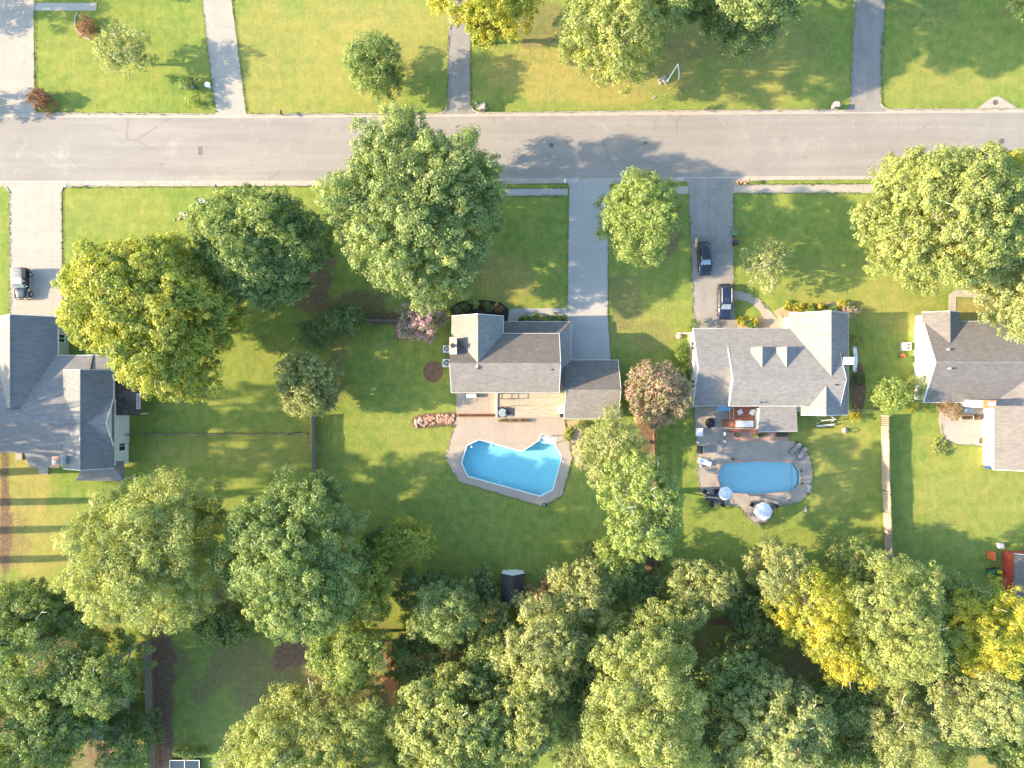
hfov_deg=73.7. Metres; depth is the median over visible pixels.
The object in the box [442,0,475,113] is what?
driveway
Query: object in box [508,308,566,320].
front walk
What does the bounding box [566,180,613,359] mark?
driveway
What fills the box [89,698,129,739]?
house
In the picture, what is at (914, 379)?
shrub
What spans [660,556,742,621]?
broadleaf tree
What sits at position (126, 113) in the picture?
kerb
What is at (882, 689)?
broadleaf tree
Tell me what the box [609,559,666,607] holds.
broadleaf tree
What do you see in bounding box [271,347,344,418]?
broadleaf tree
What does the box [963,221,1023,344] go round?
broadleaf tree
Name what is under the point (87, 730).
broadleaf tree
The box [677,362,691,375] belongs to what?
shrub
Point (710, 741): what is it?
broadleaf tree
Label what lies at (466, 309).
shrub
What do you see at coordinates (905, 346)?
air conditioner
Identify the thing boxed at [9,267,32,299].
off road vehicle
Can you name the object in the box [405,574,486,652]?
broadleaf tree
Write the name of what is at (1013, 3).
broadleaf tree
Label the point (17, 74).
driveway
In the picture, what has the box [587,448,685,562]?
broadleaf tree
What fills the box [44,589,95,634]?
broadleaf tree
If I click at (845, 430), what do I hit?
garden ornament
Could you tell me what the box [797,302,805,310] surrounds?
shrub
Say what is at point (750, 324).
shrub
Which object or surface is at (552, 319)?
shrub
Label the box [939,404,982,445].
patio
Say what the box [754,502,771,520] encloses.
parasol
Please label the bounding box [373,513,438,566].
broadleaf tree
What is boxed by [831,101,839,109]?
mailbox
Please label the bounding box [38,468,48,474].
steps
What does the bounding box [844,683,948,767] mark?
broadleaf tree
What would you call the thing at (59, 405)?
house
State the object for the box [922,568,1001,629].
broadleaf tree
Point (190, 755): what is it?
shrub
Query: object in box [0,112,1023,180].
road
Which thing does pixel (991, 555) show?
storage bin
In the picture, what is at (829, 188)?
sidewalk
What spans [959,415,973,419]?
planter box
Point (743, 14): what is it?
broadleaf tree
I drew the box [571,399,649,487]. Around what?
broadleaf tree
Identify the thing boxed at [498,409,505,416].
patio table
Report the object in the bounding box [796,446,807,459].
sun lounger
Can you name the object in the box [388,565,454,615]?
broadleaf tree
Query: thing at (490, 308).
shrub
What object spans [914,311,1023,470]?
house
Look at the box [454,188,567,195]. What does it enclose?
sidewalk
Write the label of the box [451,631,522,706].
broadleaf tree
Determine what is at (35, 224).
driveway
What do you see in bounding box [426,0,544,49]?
broadleaf tree
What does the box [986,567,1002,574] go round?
ride on mower
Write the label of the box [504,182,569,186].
kerb
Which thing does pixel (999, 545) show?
utility box
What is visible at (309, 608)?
broadleaf tree
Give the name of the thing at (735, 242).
wheeled bin
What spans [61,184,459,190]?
kerb
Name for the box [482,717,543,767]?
broadleaf tree
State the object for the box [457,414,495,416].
flower bed
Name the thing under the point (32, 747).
broadleaf tree
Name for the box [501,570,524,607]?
shed
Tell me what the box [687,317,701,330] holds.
shrub
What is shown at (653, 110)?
kerb
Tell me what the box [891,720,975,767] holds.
broadleaf tree
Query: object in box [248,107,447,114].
kerb
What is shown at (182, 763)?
cold frame
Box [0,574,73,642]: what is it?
broadleaf tree
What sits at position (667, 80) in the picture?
leaning pole
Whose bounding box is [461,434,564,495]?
swimming pool
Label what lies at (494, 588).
broadleaf tree
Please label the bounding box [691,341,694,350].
window
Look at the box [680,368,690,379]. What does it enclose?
shrub
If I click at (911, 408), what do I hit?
shrub
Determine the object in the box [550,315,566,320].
shrub
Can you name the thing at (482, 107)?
mailbox
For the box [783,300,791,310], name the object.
shrub
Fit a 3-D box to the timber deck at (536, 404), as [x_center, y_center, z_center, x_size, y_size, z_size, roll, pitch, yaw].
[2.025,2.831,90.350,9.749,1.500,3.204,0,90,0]
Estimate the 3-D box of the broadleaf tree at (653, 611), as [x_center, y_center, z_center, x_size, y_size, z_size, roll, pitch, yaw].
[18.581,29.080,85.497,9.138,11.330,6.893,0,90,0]
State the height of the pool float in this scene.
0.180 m
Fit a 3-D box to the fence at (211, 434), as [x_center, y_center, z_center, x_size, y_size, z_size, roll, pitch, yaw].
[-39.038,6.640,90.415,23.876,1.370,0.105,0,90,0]
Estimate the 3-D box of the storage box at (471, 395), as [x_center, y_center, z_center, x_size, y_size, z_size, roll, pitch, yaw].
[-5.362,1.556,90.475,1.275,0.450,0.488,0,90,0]
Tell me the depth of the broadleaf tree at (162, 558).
75.38 m
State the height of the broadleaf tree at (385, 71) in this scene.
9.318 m
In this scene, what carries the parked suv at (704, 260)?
on the driveway at (711, 201)
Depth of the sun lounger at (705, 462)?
90.55 m
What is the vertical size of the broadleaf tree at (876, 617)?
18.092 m
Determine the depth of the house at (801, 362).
86.28 m
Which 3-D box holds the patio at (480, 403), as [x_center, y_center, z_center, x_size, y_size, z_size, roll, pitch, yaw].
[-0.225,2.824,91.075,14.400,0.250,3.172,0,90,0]
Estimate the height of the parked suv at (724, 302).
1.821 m
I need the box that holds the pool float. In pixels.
[717,406,731,410]
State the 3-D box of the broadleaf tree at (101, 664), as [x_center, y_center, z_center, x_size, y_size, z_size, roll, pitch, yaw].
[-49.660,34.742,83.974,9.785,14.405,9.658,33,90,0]
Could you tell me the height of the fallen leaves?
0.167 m
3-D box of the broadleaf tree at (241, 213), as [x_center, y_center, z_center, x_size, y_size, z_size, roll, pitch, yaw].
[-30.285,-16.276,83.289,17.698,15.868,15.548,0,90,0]
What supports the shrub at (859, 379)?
on the mulch bed at (858, 395)
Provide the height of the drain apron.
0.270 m
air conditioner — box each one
[443,345,448,352]
[443,359,449,366]
[900,342,910,350]
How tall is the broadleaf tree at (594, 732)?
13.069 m
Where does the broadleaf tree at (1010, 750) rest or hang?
on the lawn
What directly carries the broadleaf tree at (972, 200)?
on the lawn
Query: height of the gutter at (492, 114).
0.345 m
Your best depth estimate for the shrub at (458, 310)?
89.93 m
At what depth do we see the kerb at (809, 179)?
90.87 m
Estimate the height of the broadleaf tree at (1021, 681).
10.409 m
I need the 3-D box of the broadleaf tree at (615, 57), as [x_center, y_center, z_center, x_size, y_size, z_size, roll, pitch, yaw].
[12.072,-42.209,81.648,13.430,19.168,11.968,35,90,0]
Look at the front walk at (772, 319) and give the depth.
90.95 m
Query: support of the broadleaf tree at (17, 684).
on the lawn
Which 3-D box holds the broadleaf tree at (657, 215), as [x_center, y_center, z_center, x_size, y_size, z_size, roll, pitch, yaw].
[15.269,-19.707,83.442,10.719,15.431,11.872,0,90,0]
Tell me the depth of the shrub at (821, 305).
89.98 m
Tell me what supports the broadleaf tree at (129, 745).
on the lawn
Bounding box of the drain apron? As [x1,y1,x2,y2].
[977,97,1015,108]
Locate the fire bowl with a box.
[558,405,563,412]
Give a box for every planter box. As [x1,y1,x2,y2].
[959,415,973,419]
[974,415,981,419]
[976,437,983,443]
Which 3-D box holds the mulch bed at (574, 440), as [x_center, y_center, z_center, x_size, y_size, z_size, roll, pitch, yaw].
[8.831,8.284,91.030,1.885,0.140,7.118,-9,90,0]
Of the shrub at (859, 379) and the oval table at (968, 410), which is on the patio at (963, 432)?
the oval table at (968, 410)
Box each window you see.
[59,334,64,342]
[119,443,125,451]
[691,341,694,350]
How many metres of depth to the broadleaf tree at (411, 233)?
75.82 m
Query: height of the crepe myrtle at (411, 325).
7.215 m
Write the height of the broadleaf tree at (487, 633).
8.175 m
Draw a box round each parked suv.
[696,241,712,275]
[716,284,732,319]
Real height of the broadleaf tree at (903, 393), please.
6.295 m
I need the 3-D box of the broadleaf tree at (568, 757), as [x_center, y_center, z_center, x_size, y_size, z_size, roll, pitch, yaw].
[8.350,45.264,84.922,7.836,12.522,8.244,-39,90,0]
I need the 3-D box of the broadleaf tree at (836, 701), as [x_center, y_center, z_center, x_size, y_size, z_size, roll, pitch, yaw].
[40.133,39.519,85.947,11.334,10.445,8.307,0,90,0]
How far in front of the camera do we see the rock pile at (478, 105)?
90.85 m
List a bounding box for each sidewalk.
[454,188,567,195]
[609,186,687,193]
[733,184,901,193]
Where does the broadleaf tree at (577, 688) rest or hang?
on the lawn
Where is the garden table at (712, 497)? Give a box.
[706,493,718,501]
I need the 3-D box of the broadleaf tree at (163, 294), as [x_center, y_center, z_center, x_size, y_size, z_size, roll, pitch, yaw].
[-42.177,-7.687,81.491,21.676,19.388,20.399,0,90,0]
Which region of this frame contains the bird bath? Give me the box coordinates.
[204,82,210,88]
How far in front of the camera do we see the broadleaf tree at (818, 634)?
78.99 m
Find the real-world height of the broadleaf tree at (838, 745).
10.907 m
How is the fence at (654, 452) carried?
on the lawn
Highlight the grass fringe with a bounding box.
[7,0,1018,555]
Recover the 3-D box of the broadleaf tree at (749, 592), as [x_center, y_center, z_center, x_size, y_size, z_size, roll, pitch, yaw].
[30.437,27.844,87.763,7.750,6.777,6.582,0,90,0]
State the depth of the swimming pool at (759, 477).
92.00 m
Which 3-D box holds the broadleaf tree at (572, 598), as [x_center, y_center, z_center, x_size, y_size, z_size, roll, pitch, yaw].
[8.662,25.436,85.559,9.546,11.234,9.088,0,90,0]
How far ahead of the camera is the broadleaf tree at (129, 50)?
85.97 m
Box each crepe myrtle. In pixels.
[395,301,449,343]
[621,358,692,430]
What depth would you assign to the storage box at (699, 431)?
90.38 m
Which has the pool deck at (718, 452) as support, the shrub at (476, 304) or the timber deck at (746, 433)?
the timber deck at (746, 433)
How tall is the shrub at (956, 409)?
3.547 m
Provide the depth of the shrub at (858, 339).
90.29 m
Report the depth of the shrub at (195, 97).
89.59 m
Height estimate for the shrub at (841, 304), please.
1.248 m
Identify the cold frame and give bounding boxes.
[169,758,200,767]
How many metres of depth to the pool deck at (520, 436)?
90.93 m
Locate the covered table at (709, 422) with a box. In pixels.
[705,418,714,427]
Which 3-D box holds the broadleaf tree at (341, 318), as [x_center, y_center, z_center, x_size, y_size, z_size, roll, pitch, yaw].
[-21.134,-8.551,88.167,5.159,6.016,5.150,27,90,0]
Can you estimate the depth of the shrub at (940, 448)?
90.51 m
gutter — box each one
[0,110,1023,117]
[0,176,883,185]
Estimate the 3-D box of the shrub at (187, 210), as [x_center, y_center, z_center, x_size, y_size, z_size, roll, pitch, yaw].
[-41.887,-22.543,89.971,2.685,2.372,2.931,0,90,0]
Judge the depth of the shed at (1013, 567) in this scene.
88.96 m
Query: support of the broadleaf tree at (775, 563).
on the lawn
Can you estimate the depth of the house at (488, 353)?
84.88 m
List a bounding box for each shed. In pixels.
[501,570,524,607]
[1002,551,1023,610]
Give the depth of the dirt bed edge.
90.91 m
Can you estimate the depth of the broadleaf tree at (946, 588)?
80.97 m
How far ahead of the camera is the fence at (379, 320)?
89.93 m
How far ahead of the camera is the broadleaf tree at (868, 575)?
83.29 m
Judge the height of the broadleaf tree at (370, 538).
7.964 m
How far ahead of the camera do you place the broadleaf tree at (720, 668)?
81.25 m
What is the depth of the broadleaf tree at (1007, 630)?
79.56 m
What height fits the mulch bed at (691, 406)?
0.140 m
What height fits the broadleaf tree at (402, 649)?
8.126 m
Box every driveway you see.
[0,0,34,113]
[2,182,67,316]
[202,0,245,114]
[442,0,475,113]
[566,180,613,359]
[684,178,738,327]
[843,0,885,111]
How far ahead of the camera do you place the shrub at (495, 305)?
90.25 m
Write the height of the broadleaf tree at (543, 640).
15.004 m
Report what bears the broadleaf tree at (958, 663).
on the lawn
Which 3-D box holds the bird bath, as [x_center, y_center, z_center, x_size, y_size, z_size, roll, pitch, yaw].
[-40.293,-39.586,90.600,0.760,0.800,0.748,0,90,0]
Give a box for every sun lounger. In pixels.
[697,457,711,466]
[789,442,801,454]
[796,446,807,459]
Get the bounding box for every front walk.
[32,3,96,10]
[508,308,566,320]
[734,291,782,327]
[949,289,989,310]
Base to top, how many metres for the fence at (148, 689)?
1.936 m
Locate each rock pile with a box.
[414,413,455,427]
[414,417,422,424]
[475,102,486,109]
[657,75,666,84]
[734,179,746,185]
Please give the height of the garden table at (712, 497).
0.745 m
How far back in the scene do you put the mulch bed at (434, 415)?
90.95 m
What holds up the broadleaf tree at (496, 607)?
on the lawn
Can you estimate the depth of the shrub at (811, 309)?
90.09 m
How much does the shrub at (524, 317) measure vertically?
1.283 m
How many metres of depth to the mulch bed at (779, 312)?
90.96 m
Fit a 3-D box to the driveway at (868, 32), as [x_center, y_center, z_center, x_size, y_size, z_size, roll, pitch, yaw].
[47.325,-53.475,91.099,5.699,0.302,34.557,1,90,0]
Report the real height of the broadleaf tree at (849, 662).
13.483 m
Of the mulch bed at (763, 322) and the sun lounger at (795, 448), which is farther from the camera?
the mulch bed at (763, 322)
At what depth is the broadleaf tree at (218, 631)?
87.02 m
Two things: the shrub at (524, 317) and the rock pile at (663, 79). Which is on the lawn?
the rock pile at (663, 79)
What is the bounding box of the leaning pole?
[666,64,679,81]
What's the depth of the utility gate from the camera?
90.50 m
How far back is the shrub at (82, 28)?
89.79 m
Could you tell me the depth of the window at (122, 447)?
89.51 m
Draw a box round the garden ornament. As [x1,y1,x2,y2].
[842,427,848,432]
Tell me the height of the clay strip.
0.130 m
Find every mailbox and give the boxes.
[480,104,484,111]
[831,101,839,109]
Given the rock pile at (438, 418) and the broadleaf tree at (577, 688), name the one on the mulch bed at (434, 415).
the rock pile at (438, 418)
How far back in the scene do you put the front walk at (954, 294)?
90.95 m
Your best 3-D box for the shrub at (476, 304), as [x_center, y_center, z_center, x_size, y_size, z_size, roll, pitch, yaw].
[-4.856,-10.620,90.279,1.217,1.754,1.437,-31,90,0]
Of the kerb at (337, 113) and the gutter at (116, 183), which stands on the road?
the gutter at (116, 183)
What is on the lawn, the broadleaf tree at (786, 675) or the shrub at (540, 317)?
the broadleaf tree at (786, 675)
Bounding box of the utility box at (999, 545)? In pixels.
[996,542,1003,548]
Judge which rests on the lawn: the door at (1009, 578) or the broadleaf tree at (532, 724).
the broadleaf tree at (532, 724)
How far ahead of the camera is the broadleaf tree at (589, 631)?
84.66 m
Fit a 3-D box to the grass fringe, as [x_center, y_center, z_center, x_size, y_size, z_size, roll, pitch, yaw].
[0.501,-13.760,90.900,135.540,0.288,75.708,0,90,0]
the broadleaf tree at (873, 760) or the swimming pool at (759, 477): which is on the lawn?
the broadleaf tree at (873, 760)
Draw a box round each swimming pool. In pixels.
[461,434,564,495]
[716,460,801,495]
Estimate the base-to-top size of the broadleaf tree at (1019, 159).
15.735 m
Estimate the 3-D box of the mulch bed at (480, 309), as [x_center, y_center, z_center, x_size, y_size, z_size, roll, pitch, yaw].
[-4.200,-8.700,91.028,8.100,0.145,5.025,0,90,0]
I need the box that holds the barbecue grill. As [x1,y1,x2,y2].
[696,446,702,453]
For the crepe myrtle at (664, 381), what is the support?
on the lawn
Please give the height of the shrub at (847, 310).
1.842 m
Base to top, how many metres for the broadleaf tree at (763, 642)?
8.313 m
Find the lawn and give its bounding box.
[0,0,1023,767]
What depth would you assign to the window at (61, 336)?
89.59 m
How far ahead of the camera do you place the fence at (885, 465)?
89.98 m
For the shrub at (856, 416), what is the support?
on the lawn
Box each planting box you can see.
[759,433,766,436]
[776,433,787,436]
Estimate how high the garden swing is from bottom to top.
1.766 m
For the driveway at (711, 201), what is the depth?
90.95 m
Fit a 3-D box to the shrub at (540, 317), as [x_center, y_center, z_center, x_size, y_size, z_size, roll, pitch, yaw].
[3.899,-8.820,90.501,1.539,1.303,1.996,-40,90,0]
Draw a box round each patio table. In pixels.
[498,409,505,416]
[735,421,753,426]
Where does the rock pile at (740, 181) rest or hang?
on the lawn
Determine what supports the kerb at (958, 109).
on the lawn
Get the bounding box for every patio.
[15,453,23,459]
[456,393,514,416]
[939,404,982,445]
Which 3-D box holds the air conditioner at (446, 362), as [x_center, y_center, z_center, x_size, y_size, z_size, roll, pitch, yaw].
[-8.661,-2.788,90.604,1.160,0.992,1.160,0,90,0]
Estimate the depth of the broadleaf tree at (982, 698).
78.54 m
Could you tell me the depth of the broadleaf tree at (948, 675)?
82.14 m
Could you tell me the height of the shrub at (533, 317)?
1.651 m
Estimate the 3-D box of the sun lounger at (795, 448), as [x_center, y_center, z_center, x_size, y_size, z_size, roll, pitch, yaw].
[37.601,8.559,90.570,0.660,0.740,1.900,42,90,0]
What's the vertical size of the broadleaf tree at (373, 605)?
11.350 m
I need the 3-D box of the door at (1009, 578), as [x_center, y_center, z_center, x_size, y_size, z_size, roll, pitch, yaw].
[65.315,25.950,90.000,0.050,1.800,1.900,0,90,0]
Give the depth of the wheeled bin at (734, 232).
89.92 m
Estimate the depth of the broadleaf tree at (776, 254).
85.47 m
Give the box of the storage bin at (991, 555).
[987,551,995,559]
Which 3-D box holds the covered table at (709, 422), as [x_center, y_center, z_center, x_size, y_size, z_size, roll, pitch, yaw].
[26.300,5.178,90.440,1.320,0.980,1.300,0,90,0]
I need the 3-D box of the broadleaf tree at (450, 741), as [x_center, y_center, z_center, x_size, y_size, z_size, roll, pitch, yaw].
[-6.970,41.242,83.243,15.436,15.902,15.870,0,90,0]
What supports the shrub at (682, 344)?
on the lawn
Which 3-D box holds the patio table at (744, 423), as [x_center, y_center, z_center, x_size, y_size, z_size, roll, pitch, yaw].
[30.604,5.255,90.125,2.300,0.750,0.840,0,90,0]
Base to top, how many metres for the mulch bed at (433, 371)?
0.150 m
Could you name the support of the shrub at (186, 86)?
on the lawn
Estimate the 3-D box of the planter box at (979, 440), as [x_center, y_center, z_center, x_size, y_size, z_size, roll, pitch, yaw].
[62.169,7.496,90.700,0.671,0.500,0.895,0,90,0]
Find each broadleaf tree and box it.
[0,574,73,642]
[0,576,107,713]
[0,671,114,767]
[32,678,122,749]
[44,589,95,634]
[48,465,230,636]
[48,626,157,721]
[49,230,252,403]
[91,23,160,76]
[92,705,164,767]
[184,182,336,314]
[189,599,261,649]
[207,464,376,646]
[208,675,397,767]
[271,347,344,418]
[293,312,341,350]
[304,609,398,704]
[310,101,508,317]
[323,300,371,340]
[340,27,405,102]
[345,548,396,629]
[361,522,400,577]
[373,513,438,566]
[377,733,431,767]
[383,632,446,694]
[386,659,515,767]
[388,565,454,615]
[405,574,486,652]
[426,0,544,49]
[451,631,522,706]
[467,558,500,607]
[467,661,558,767]
[471,616,522,667]
[472,595,511,633]
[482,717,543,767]
[486,588,590,703]
[524,574,563,621]
[540,659,596,722]
[543,556,616,624]
[548,714,609,767]
[550,612,596,666]
[557,0,668,96]
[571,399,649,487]
[574,610,712,767]
[578,698,627,761]
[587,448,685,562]
[587,535,637,593]
[593,165,683,267]
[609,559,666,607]
[623,589,706,648]
[643,0,820,62]
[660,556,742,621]
[674,709,745,767]
[689,638,772,725]
[707,651,838,767]
[707,691,752,741]
[720,613,790,662]
[721,576,779,629]
[739,237,792,296]
[741,534,818,610]
[746,658,798,685]
[759,563,861,664]
[791,667,877,740]
[804,616,883,693]
[813,733,874,767]
[824,535,949,687]
[824,540,890,588]
[834,730,902,767]
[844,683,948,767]
[847,139,1023,296]
[851,654,919,712]
[865,376,914,415]
[891,568,976,664]
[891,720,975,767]
[905,646,970,692]
[911,641,969,679]
[912,663,1023,748]
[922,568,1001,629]
[922,572,1023,681]
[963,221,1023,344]
[964,706,1023,767]
[982,147,1023,211]
[991,635,1023,716]
[1004,0,1023,22]
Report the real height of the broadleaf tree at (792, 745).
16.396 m
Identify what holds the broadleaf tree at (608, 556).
on the lawn
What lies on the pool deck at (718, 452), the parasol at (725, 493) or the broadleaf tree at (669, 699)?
the parasol at (725, 493)
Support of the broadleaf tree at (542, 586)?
on the lawn
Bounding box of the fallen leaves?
[8,10,1022,569]
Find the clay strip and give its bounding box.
[378,652,398,740]
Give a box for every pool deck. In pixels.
[445,417,571,505]
[694,407,812,523]
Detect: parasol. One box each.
[718,487,731,499]
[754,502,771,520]
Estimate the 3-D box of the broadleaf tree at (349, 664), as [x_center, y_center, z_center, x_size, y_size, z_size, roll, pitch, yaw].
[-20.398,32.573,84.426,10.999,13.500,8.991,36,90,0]
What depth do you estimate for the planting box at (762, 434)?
90.54 m
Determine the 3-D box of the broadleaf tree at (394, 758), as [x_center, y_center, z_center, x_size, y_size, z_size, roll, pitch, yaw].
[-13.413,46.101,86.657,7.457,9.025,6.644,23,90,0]
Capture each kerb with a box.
[35,111,212,114]
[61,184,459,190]
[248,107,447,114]
[471,106,838,112]
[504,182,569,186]
[742,178,968,180]
[881,104,1023,109]
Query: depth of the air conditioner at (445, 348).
90.17 m
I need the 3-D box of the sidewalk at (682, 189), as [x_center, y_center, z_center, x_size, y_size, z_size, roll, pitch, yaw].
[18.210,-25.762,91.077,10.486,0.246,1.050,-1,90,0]
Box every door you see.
[508,570,517,573]
[1002,572,1012,589]
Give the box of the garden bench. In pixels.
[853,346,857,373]
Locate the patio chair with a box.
[771,503,778,508]
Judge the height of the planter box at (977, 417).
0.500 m
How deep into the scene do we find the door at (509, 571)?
89.79 m
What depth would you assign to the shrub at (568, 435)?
90.52 m
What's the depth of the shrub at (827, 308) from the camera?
90.06 m
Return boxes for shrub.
[24,85,59,116]
[75,13,96,39]
[172,745,207,760]
[178,75,198,92]
[183,205,202,216]
[184,89,201,108]
[454,306,464,314]
[460,299,470,311]
[470,299,480,308]
[481,300,493,311]
[492,303,504,312]
[519,313,529,320]
[529,313,537,320]
[535,312,547,320]
[547,312,557,320]
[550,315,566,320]
[562,425,574,445]
[572,421,587,429]
[576,540,596,559]
[674,338,689,349]
[674,347,689,363]
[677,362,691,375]
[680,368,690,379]
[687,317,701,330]
[736,315,745,325]
[744,319,753,326]
[750,316,758,327]
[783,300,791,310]
[790,303,799,312]
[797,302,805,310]
[805,303,816,311]
[815,301,824,310]
[822,305,837,310]
[836,299,848,310]
[838,301,860,314]
[849,404,862,422]
[851,335,866,344]
[852,370,866,386]
[904,373,936,402]
[908,403,919,412]
[931,436,949,456]
[934,400,963,421]
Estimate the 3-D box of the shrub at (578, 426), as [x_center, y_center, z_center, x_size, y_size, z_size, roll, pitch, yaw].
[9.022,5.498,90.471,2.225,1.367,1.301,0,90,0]
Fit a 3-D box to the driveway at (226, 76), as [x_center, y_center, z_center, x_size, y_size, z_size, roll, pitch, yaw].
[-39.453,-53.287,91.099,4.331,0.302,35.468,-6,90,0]
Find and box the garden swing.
[816,416,835,426]
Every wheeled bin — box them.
[730,229,737,235]
[732,240,738,245]
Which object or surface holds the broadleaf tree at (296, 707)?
on the lawn
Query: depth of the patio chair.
90.48 m
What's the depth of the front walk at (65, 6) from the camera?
90.94 m
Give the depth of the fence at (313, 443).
90.01 m
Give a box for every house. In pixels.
[0,314,147,480]
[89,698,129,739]
[449,314,620,418]
[690,311,853,431]
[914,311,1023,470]
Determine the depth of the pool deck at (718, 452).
90.94 m
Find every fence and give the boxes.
[126,433,308,434]
[142,639,154,767]
[311,416,315,471]
[362,319,398,320]
[652,424,658,597]
[881,415,893,564]
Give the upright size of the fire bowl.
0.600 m
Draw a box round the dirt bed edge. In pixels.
[74,12,88,39]
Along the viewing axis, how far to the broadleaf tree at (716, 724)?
82.33 m
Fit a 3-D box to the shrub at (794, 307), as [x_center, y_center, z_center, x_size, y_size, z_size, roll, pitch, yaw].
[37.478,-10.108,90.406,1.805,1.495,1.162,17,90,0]
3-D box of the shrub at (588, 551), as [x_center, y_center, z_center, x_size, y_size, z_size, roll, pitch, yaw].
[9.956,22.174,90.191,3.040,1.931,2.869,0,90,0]
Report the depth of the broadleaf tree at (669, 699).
75.04 m
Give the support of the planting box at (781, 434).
on the timber deck at (746, 433)
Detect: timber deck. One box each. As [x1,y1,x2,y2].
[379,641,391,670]
[491,393,563,416]
[722,406,787,440]
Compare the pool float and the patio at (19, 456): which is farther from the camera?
the patio at (19, 456)
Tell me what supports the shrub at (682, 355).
on the lawn
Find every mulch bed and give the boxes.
[411,412,455,427]
[423,361,443,381]
[450,300,508,321]
[567,420,583,471]
[688,332,697,407]
[737,315,773,327]
[774,302,850,323]
[850,362,865,413]
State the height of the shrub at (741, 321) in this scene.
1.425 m
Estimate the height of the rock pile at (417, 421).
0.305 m
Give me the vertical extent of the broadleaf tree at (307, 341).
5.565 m
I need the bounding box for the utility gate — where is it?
[676,332,691,338]
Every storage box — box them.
[467,394,475,397]
[696,428,702,435]
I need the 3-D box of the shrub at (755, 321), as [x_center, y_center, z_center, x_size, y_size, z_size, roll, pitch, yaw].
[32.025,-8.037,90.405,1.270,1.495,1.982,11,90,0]
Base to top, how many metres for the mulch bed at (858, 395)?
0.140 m
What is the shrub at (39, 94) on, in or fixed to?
on the lawn
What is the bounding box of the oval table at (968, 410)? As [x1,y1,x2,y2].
[963,407,973,412]

